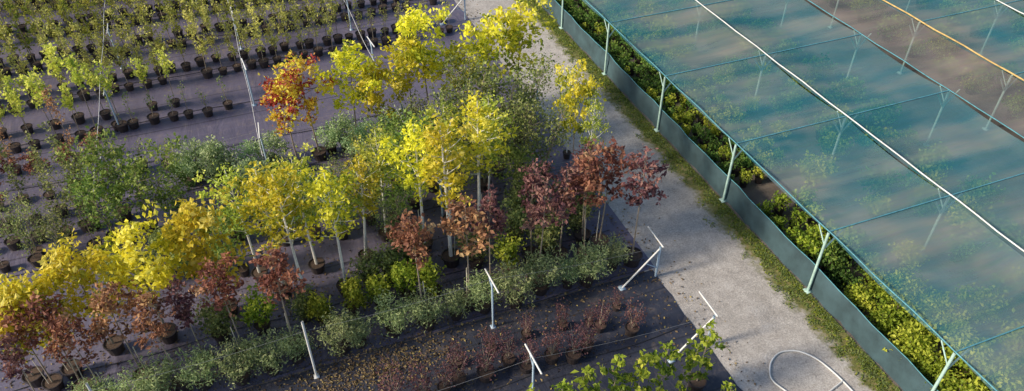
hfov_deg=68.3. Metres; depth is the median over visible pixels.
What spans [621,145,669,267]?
purple leaf tree
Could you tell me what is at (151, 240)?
olive shrub
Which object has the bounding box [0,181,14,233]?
red leaf tree
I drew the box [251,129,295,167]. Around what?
round shrub
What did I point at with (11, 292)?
yellow maple tree
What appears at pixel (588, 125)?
yellow column tree
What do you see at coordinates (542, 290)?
grey green shrub
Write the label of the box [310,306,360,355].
grey green shrub
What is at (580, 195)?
olive shrub
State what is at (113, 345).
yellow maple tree
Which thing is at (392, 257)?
olive shrub
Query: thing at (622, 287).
braced end post
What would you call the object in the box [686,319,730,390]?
young green tree
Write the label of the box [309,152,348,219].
olive multistem shrub
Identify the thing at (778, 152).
potted green shrub row
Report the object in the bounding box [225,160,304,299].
birch tree
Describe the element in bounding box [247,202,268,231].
olive shrub
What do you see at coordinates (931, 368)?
yellow green shrub mass
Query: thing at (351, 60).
yellow maple tree
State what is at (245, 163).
round shrub
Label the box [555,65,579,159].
yellow column tree
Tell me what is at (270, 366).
grey green shrub
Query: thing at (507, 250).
green shrub
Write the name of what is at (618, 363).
young green tree
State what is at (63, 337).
red leaf tree
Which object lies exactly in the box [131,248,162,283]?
olive shrub
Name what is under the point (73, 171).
olive multistem shrub
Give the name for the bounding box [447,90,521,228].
birch tree
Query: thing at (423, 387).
dark red barberry
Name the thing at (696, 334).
braced end post
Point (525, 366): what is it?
dark red barberry
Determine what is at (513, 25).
yellow maple tree
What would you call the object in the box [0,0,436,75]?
potted sapling row
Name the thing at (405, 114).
round shrub
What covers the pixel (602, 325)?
dark red barberry
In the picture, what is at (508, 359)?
dark red barberry
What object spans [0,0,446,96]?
potted sapling row
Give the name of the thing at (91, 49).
potted sapling row
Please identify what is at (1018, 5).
net
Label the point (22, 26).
potted sapling row
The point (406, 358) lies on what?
fallen leaves
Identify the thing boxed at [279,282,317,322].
olive shrub
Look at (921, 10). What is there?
net
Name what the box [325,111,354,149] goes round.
round shrub
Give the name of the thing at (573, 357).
dark red barberry
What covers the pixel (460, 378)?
dark red barberry
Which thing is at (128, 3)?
potted sapling row
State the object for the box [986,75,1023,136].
net lane
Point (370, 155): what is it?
birch tree
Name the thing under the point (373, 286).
green shrub
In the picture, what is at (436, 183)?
green multistem tree
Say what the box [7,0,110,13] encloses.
potted sapling row
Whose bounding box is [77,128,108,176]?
red leaf tree
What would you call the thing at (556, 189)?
olive shrub
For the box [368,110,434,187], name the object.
green multistem tree
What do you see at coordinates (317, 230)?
green multistem tree
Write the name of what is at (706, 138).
potted green shrub row
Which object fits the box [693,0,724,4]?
net
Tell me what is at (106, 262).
olive shrub
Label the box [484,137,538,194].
green multistem tree
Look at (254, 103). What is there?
irrigation post
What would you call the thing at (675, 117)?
potted lime shrub row
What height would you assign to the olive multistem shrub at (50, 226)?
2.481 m
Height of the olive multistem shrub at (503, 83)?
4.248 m
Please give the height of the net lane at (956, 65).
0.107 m
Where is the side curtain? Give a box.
[537,0,937,390]
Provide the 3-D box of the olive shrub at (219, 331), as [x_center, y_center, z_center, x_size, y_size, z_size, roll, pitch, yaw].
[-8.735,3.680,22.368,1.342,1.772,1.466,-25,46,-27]
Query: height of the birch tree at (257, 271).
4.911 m
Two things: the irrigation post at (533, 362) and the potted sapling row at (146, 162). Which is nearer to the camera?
the irrigation post at (533, 362)
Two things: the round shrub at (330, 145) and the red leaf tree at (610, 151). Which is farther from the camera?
the round shrub at (330, 145)
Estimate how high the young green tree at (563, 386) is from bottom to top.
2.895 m
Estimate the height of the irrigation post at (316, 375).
2.400 m
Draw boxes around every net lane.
[830,4,916,31]
[877,25,1010,84]
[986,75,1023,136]
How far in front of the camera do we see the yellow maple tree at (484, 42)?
28.91 m
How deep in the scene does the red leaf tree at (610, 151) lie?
23.56 m
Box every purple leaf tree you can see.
[0,329,36,390]
[162,275,214,367]
[468,183,508,290]
[518,153,558,263]
[519,176,568,290]
[551,161,583,262]
[566,138,605,243]
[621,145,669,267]
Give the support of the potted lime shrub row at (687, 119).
on the ground at (920, 112)
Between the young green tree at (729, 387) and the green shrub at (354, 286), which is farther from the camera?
the green shrub at (354, 286)
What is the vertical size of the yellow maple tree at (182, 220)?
4.907 m
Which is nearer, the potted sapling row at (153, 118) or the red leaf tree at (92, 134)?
the red leaf tree at (92, 134)
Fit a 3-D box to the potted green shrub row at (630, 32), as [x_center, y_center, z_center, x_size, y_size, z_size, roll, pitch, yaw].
[4.972,-9.319,38.656,0.918,0.956,28.519,-14,42,-16]
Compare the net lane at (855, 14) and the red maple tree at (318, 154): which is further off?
the net lane at (855, 14)
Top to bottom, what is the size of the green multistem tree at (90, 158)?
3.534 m
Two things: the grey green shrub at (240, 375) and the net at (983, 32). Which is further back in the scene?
the net at (983, 32)
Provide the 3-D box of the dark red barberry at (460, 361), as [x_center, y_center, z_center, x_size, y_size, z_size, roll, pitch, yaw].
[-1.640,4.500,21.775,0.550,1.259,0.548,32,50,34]
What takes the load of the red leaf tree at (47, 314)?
on the weed control fabric at (224, 124)
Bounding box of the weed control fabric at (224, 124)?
[0,0,653,390]
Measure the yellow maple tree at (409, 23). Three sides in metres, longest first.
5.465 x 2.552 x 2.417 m
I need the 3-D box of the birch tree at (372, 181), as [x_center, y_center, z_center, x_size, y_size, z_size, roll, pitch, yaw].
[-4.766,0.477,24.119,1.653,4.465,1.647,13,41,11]
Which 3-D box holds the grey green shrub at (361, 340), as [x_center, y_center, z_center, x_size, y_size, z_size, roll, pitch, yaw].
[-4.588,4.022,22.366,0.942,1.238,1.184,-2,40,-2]
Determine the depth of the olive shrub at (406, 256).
24.60 m
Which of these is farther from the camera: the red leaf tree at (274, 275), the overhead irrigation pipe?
the overhead irrigation pipe
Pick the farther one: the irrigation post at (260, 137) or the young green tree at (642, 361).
the irrigation post at (260, 137)
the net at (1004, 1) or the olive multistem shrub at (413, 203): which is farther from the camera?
the net at (1004, 1)
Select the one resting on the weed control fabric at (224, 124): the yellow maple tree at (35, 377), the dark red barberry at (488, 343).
the yellow maple tree at (35, 377)
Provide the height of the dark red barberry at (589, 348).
1.769 m
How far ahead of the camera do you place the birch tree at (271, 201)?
21.19 m
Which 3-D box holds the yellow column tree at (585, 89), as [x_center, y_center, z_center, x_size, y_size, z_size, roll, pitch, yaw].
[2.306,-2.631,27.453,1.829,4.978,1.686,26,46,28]
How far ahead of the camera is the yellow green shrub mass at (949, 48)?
33.84 m
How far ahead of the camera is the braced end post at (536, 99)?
31.74 m
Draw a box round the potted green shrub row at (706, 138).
[564,0,747,176]
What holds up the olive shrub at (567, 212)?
on the weed control fabric at (224, 124)
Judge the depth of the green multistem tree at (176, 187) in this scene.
25.93 m
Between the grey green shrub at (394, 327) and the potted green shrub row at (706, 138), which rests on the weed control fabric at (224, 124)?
the grey green shrub at (394, 327)
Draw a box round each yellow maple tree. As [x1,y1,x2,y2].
[0,262,92,379]
[0,278,44,387]
[26,228,126,355]
[73,199,184,344]
[157,186,254,318]
[313,39,387,148]
[353,57,406,156]
[378,33,437,136]
[387,2,453,125]
[427,40,478,125]
[456,6,523,117]
[487,0,556,117]
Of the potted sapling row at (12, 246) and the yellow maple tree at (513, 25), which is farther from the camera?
the yellow maple tree at (513, 25)
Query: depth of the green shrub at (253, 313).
22.40 m
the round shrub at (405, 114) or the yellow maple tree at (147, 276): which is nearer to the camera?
the yellow maple tree at (147, 276)
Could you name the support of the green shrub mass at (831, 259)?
on the ground at (920, 112)
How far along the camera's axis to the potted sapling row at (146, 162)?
28.95 m
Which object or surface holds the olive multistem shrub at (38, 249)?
on the weed control fabric at (224, 124)
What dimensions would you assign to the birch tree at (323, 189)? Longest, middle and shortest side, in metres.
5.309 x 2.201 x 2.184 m
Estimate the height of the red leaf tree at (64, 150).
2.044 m
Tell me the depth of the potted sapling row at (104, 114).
31.01 m
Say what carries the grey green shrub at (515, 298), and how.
on the weed control fabric at (224, 124)
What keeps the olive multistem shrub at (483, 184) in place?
on the weed control fabric at (224, 124)
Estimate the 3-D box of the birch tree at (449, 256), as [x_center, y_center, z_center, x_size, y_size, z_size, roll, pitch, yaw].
[-1.890,-0.085,23.641,1.787,5.930,2.549,10,40,14]
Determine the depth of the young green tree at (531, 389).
18.39 m
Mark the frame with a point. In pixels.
(949, 363)
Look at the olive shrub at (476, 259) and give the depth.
24.88 m
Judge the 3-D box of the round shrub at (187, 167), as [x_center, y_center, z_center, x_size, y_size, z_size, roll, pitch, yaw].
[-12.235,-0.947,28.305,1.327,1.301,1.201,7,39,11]
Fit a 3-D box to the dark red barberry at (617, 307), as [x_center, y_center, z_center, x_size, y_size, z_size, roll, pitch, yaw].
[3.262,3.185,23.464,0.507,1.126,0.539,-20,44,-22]
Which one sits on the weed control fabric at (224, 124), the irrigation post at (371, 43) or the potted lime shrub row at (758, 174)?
the irrigation post at (371, 43)
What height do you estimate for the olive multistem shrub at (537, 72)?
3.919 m
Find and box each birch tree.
[192,162,267,282]
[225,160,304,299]
[238,162,319,301]
[265,142,325,274]
[292,166,365,295]
[331,154,386,263]
[351,122,405,241]
[372,113,442,252]
[417,95,474,227]
[417,112,478,268]
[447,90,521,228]
[466,90,521,208]
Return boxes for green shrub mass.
[649,0,990,298]
[685,0,1023,195]
[809,234,888,290]
[843,268,990,390]
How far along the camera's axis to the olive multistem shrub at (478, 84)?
27.96 m
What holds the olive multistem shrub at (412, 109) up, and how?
on the weed control fabric at (224, 124)
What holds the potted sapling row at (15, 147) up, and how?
on the weed control fabric at (224, 124)
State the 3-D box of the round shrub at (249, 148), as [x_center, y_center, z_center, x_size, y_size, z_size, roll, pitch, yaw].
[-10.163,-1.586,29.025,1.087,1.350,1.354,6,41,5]
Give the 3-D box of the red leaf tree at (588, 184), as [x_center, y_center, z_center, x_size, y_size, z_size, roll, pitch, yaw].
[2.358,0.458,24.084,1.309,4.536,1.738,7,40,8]
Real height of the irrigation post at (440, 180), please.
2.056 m
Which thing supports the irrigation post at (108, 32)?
on the weed control fabric at (224, 124)
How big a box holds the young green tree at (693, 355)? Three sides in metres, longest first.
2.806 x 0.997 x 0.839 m
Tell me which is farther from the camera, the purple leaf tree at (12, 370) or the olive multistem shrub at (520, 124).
the olive multistem shrub at (520, 124)
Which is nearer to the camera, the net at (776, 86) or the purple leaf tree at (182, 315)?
the purple leaf tree at (182, 315)
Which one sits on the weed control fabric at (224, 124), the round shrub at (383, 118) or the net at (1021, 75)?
the round shrub at (383, 118)
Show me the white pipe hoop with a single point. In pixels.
(825, 365)
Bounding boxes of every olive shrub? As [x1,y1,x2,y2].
[97,249,123,284]
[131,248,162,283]
[141,220,172,256]
[164,244,194,278]
[190,228,216,247]
[190,296,242,343]
[200,242,237,273]
[217,201,250,242]
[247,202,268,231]
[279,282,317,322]
[349,239,388,288]
[374,234,403,282]
[387,224,432,268]
[454,220,494,269]
[493,194,532,242]
[500,170,535,222]
[529,212,570,256]
[536,202,570,236]
[544,179,567,204]
[565,187,607,215]
[565,197,597,232]
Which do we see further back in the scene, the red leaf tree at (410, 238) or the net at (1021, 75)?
the net at (1021, 75)
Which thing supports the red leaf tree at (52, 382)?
on the weed control fabric at (224, 124)
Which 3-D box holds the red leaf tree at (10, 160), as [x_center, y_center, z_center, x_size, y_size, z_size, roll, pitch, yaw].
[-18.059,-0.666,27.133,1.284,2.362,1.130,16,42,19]
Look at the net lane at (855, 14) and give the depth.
33.66 m
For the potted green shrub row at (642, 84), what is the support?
on the ground at (920, 112)
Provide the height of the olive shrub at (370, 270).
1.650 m
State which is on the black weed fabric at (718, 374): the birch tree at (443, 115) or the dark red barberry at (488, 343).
the dark red barberry at (488, 343)
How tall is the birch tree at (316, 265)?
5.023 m
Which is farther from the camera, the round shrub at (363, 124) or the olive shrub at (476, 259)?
the round shrub at (363, 124)
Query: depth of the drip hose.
24.88 m
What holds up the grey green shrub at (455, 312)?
on the weed control fabric at (224, 124)
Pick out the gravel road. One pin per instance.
(759, 315)
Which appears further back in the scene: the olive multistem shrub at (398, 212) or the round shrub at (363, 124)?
the round shrub at (363, 124)
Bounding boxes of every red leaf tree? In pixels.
[0,151,28,203]
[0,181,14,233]
[0,289,93,390]
[0,292,63,390]
[16,149,54,199]
[41,314,112,390]
[52,142,80,183]
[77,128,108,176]
[83,279,153,382]
[128,285,190,390]
[188,251,252,363]
[249,241,306,354]
[385,208,439,325]
[437,193,494,311]
[565,150,606,262]
[576,136,636,251]
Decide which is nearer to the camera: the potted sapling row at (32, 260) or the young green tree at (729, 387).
the young green tree at (729, 387)
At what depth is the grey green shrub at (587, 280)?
24.00 m
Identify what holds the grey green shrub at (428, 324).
on the weed control fabric at (224, 124)
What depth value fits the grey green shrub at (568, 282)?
24.13 m
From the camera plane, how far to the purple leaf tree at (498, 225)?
22.51 m
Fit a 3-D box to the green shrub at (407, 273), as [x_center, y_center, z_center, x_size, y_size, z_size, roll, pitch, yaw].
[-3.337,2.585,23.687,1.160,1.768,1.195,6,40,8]
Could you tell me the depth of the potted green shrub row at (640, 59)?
34.63 m
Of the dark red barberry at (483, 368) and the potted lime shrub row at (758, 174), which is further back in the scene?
the potted lime shrub row at (758, 174)
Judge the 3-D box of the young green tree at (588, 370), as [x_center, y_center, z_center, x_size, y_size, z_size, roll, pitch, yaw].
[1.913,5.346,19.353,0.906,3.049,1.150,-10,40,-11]
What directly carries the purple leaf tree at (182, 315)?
on the weed control fabric at (224, 124)
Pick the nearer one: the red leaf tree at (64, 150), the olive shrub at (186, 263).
the olive shrub at (186, 263)
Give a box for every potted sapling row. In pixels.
[0,0,221,33]
[0,0,290,42]
[0,0,409,67]
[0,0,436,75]
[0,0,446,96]
[0,0,452,115]
[0,42,179,139]
[0,53,127,153]
[0,85,80,175]
[0,121,86,225]
[0,188,91,250]
[0,204,135,273]
[2,0,49,8]
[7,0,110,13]
[102,75,232,131]
[132,138,172,169]
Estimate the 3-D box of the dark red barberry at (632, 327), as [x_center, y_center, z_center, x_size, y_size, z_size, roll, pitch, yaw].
[3.650,3.534,22.570,0.884,1.739,0.874,28,47,29]
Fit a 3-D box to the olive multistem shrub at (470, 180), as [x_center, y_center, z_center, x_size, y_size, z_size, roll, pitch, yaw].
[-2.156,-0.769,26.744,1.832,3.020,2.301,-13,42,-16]
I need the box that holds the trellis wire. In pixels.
[3,1,709,390]
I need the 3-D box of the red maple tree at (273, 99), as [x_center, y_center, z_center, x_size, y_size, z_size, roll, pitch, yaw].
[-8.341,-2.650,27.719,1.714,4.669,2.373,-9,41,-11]
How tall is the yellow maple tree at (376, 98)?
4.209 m
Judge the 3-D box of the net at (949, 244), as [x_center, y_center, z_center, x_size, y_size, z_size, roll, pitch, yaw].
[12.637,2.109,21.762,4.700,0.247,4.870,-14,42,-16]
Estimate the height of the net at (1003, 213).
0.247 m
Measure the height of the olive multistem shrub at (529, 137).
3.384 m
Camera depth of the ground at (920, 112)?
32.30 m
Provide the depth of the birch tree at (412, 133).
23.24 m
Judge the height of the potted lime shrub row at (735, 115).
1.089 m
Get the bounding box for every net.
[582,0,698,21]
[610,6,757,74]
[666,67,843,142]
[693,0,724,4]
[702,0,858,50]
[738,117,947,230]
[781,35,946,114]
[829,196,1023,350]
[847,98,1023,194]
[878,0,1000,20]
[922,5,1023,74]
[950,174,1023,256]
[957,327,1023,390]
[994,0,1016,2]
[1007,0,1023,15]
[1013,72,1023,82]
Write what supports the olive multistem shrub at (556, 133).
on the weed control fabric at (224, 124)
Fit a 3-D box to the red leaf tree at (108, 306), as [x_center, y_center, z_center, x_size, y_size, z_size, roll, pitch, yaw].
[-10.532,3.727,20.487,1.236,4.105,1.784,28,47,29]
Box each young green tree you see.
[526,382,539,390]
[551,378,575,390]
[571,364,599,390]
[593,354,628,390]
[620,349,661,390]
[648,340,683,390]
[675,340,713,390]
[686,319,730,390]
[721,377,735,390]
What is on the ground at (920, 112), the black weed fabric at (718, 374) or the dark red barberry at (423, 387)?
the black weed fabric at (718, 374)
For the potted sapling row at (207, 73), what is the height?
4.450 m
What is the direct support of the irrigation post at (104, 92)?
on the weed control fabric at (224, 124)
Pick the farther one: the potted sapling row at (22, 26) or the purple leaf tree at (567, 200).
the potted sapling row at (22, 26)
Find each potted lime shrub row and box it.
[561,0,753,187]
[578,22,707,153]
[630,31,772,166]
[643,32,774,154]
[679,94,765,183]
[757,190,839,260]
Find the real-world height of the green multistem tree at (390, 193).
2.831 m
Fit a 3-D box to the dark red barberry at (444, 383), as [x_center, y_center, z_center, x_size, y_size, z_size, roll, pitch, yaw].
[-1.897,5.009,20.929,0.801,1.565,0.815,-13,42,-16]
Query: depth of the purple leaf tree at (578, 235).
24.57 m
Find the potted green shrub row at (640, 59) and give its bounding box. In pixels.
[575,0,755,173]
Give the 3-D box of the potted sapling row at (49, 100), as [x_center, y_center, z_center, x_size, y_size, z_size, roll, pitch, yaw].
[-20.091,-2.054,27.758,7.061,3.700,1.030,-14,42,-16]
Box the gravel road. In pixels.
[454,0,898,390]
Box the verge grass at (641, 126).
[525,0,899,390]
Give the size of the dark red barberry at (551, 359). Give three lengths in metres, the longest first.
1.913 x 0.980 x 0.872 m
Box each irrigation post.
[103,87,118,124]
[107,23,121,68]
[241,58,256,106]
[258,122,267,162]
[301,321,319,378]
[346,0,352,30]
[367,36,374,60]
[436,173,443,221]
[484,268,498,328]
[524,343,542,387]
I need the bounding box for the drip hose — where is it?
[1,1,678,390]
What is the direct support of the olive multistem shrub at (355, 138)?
on the weed control fabric at (224, 124)
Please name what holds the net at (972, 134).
attached to the frame
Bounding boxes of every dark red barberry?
[376,354,407,390]
[404,352,435,390]
[432,354,455,390]
[441,340,475,387]
[448,331,463,367]
[471,330,501,382]
[482,322,498,351]
[492,318,518,368]
[511,329,543,373]
[517,311,535,339]
[538,320,564,364]
[555,295,568,330]
[556,319,592,364]
[574,315,603,353]
[582,303,598,327]
[591,288,615,333]
[608,286,625,311]
[617,292,654,337]
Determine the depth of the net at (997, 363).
19.17 m
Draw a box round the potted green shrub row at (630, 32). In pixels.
[603,11,780,178]
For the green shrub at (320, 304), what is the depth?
22.61 m
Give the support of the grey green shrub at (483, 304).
on the weed control fabric at (224, 124)
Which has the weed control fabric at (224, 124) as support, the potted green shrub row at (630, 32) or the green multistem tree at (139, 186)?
the green multistem tree at (139, 186)
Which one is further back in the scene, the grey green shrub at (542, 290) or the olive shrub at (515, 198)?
the olive shrub at (515, 198)
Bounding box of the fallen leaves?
[0,0,763,390]
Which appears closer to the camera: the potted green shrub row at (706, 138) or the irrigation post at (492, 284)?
the irrigation post at (492, 284)
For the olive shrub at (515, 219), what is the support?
on the weed control fabric at (224, 124)
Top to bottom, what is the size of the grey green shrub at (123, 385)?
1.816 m
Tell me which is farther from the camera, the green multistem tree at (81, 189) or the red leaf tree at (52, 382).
the green multistem tree at (81, 189)
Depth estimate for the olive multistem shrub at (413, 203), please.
27.22 m
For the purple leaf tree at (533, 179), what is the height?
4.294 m
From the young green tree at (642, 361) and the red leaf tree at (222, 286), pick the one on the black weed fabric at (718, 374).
the young green tree at (642, 361)
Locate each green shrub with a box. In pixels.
[67,369,112,390]
[91,366,149,390]
[114,348,180,390]
[170,340,224,390]
[210,333,264,388]
[237,323,287,375]
[240,283,277,334]
[270,323,317,365]
[303,290,339,327]
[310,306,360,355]
[338,270,371,316]
[341,308,372,348]
[362,269,392,311]
[370,286,415,338]
[386,255,421,301]
[401,285,449,331]
[415,257,446,298]
[436,284,469,320]
[463,263,502,313]
[492,226,527,275]
[492,254,540,310]
[518,243,566,295]
[553,252,585,289]
[564,236,614,287]
[599,231,632,270]
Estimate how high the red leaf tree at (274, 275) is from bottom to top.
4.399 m
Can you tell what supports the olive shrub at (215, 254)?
on the weed control fabric at (224, 124)
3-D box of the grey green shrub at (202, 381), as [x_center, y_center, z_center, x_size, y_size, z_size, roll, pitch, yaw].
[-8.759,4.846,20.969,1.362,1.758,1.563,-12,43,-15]
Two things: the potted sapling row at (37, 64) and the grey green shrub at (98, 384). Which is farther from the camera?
the potted sapling row at (37, 64)
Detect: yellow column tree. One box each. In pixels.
[552,58,606,180]
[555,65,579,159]
[579,91,611,196]
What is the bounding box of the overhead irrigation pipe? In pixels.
[93,4,403,190]
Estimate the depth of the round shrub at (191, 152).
28.30 m
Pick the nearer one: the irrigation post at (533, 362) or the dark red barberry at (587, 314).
the irrigation post at (533, 362)
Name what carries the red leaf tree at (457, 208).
on the weed control fabric at (224, 124)
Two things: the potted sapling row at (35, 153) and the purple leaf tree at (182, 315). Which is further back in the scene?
the potted sapling row at (35, 153)
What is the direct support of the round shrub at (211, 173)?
on the weed control fabric at (224, 124)
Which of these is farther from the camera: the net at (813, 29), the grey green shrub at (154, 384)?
the net at (813, 29)
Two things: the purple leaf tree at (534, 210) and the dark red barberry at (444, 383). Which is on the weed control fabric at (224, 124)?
the purple leaf tree at (534, 210)
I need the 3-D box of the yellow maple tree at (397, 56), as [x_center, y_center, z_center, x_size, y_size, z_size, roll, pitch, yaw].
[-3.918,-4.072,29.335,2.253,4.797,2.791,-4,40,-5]
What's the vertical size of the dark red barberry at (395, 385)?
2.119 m
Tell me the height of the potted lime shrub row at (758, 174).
1.090 m
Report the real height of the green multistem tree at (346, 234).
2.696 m
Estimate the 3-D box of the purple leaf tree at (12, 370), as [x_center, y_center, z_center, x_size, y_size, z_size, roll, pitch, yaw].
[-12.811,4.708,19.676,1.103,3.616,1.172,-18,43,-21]
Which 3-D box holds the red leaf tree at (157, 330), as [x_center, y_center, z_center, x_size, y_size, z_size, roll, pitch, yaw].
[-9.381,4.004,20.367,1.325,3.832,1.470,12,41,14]
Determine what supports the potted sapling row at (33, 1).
on the weed control fabric at (224, 124)
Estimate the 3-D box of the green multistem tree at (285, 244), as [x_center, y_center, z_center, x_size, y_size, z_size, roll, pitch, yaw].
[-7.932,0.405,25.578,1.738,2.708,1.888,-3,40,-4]
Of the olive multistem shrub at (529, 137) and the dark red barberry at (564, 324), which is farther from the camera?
the olive multistem shrub at (529, 137)
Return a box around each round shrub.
[169,154,201,186]
[172,137,208,178]
[192,138,233,182]
[200,134,240,176]
[230,154,273,193]
[232,139,262,169]
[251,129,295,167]
[312,121,347,153]
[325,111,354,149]
[338,122,370,159]
[349,116,376,140]
[367,104,401,132]
[394,103,419,123]
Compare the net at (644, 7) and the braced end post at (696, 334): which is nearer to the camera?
the braced end post at (696, 334)
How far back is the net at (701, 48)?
32.23 m
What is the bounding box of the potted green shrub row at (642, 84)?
[556,0,738,184]
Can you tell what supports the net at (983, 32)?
attached to the frame
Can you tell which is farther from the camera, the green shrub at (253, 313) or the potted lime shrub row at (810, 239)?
the potted lime shrub row at (810, 239)
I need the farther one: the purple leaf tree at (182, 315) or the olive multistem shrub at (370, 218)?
the olive multistem shrub at (370, 218)
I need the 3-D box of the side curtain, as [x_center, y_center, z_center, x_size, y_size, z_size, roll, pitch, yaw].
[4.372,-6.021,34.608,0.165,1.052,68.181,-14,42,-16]
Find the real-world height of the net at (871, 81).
0.264 m
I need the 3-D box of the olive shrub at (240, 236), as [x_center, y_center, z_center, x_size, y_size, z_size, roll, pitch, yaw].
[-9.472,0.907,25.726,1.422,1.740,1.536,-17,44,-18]
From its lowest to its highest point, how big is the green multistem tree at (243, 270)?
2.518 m
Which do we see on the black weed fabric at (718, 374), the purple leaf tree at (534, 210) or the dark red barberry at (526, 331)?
the dark red barberry at (526, 331)
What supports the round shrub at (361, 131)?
on the weed control fabric at (224, 124)
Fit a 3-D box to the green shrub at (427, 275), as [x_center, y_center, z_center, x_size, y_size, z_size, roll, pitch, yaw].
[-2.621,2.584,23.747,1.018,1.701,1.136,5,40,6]
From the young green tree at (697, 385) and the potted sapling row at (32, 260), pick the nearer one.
the young green tree at (697, 385)
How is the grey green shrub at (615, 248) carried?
on the weed control fabric at (224, 124)
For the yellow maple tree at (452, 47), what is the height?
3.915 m
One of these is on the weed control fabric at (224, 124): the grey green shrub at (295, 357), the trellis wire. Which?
the grey green shrub at (295, 357)
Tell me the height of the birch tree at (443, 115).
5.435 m
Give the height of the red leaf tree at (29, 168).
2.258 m
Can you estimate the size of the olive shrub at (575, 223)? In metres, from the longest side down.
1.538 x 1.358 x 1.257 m
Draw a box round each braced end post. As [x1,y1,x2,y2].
[440,0,465,25]
[514,78,539,117]
[618,226,663,290]
[667,291,718,362]
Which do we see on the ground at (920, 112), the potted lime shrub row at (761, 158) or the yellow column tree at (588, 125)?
the potted lime shrub row at (761, 158)
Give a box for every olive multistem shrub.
[0,188,49,255]
[28,197,82,262]
[31,149,112,230]
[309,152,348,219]
[334,152,391,225]
[341,126,391,196]
[368,185,418,246]
[370,134,434,209]
[386,89,444,174]
[400,69,485,171]
[433,49,508,154]
[433,139,476,205]
[454,110,522,192]
[462,55,536,144]
[468,92,529,176]
[494,99,554,176]
[503,88,579,177]
[504,52,563,142]
[514,157,551,205]
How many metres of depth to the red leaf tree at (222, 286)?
20.36 m
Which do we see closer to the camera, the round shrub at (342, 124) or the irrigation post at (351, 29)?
the round shrub at (342, 124)
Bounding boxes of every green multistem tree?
[49,123,144,222]
[63,160,131,242]
[98,132,187,233]
[147,169,195,231]
[195,201,250,277]
[252,165,300,246]
[253,168,331,239]
[312,167,367,240]
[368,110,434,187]
[368,154,432,222]
[378,109,438,192]
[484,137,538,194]
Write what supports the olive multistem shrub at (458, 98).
on the weed control fabric at (224, 124)
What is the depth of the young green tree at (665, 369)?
19.70 m
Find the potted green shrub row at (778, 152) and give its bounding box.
[616,9,785,161]
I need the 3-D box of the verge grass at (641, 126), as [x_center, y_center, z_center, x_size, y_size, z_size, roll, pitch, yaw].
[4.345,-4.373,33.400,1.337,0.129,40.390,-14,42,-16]
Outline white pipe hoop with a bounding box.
[769,350,852,390]
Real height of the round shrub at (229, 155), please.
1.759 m
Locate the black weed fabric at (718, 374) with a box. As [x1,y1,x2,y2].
[240,270,742,390]
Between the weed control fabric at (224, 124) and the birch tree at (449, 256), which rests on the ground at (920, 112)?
the weed control fabric at (224, 124)
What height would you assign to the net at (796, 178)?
0.242 m
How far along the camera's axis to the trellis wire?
22.47 m
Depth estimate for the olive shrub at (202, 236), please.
25.40 m
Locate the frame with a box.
[559,0,1023,390]
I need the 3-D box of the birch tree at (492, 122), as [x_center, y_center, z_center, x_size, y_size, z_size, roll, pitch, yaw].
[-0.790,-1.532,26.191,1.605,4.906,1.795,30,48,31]
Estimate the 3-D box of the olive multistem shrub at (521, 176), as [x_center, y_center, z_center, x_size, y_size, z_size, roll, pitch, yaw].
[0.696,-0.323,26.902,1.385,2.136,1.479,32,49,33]
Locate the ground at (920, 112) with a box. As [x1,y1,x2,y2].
[236,0,1023,390]
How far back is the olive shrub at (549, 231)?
25.00 m
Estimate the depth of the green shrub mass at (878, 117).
32.03 m
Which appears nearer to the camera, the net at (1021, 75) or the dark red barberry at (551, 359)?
the dark red barberry at (551, 359)
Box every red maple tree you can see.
[257,63,305,171]
[266,50,337,161]
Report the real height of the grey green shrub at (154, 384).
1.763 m
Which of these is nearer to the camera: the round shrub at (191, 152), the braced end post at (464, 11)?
the round shrub at (191, 152)

